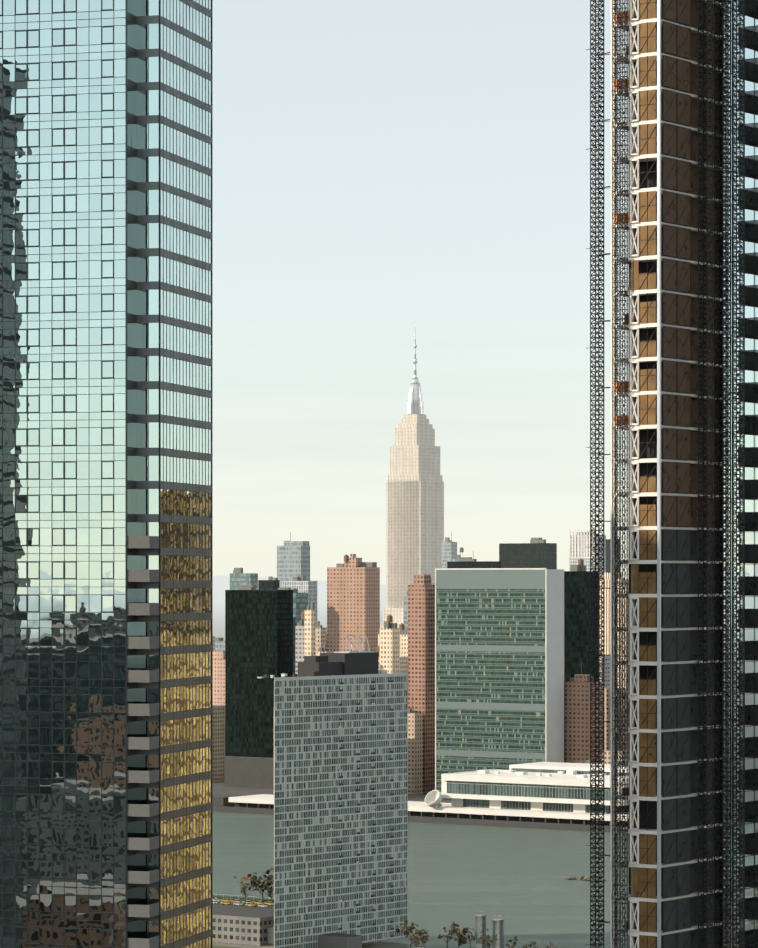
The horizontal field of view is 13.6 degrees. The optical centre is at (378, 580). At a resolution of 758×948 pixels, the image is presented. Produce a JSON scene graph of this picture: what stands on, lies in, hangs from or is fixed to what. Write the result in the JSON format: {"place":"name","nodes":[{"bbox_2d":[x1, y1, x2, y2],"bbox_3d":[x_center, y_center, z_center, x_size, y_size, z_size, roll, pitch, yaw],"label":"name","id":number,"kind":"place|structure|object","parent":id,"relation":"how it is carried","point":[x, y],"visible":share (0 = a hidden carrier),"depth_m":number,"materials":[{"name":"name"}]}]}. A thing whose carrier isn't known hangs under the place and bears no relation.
{"place":"outdoors","nodes":[
{"label":"outdoors","id":0,"kind":"place"},
{"bbox_2d":[213,575,385,602],"bbox_3d":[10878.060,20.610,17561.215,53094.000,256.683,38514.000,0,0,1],"label":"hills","id":1,"kind":"structure","parent":0,"point":[221,584],"depth_m":23374.25,"materials":[{"name":"white"}]},
{"bbox_2d":[213,602,450,806],"bbox_3d":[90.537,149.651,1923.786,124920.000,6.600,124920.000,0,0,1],"label":"ground","id":2,"kind":"structure","parent":0,"point":[219,632],"depth_m":8717.23,"materials":[{"name":"grey concrete"}]},
{"bbox_2d":[0,0,212,947],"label":"glass tower","id":3,"kind":"structure","parent":2,"relation":"on","point":[106,473],"depth_m":364.45,"materials":[{"name":"blue glass"}]},
{"bbox_2d":[257,635,407,947],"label":"high-rise building","id":4,"kind":"structure","parent":2,"relation":"on","point":[341,792],"depth_m":1281.19,"materials":[{"name":"grey glass"}]},
{"bbox_2d":[213,867,555,947],"bbox_3d":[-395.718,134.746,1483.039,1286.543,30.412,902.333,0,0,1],"label":"low building","id":5,"kind":"structure","parent":2,"relation":"on","point":[241,922],"depth_m":1284.18,"materials":[{"name":"beige concrete"}]},
{"bbox_2d":[380,388,443,627],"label":"skyscraper","id":6,"kind":"structure","parent":2,"relation":"on","point":[414,511],"depth_m":3603.65,"materials":[{"name":"beige stone"}]},
{"bbox_2d":[410,332,419,413],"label":"spire","id":7,"kind":"structure","parent":6,"relation":"attached to","point":[415,384],"depth_m":3614.53,"materials":[{"name":"grey metal"}]},
{"bbox_2d":[213,568,626,831],"bbox_3d":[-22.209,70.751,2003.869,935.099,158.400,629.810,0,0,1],"label":"office complex","id":8,"kind":"structure","parent":2,"relation":"on","point":[499,697],"depth_m":2097.74,"materials":[{"name":"green glass"}]},
{"bbox_2d":[425,790,441,806],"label":"satellite dish","id":9,"kind":"object","parent":8,"relation":"on","point":[433,798],"visible":1,"depth_m":1968.52,"materials":[{"name":"white metal"}]},
{"bbox_2d":[586,0,757,947],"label":"construction tower","id":10,"kind":"structure","parent":2,"relation":"on","point":[687,87],"depth_m":317.07,"materials":[{"name":"brown"}]},
{"bbox_2d":[213,527,626,793],"bbox_3d":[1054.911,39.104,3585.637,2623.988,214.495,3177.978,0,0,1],"label":"city buildings","id":11,"kind":"structure","parent":0,"point":[273,626],"depth_m":2260.92,"materials":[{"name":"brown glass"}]},
{"bbox_2d":[213,812,626,947],"bbox_3d":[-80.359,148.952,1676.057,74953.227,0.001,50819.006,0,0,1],"label":"river","id":12,"kind":"structure","parent":0,"point":[462,875],"depth_m":1606.95,"materials":[{"name":"liquid"}]},
{"bbox_2d":[564,875,605,880],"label":"uthant island rocks","id":13,"kind":"object","parent":12,"relation":"on","point":[584,878],"visible":0.6,"depth_m":1587.88,"materials":[{"name":"grey stone"}]},
{"bbox_2d":[213,0,626,584],"label":"sky","id":14,"kind":"structure","parent":0,"point":[385,172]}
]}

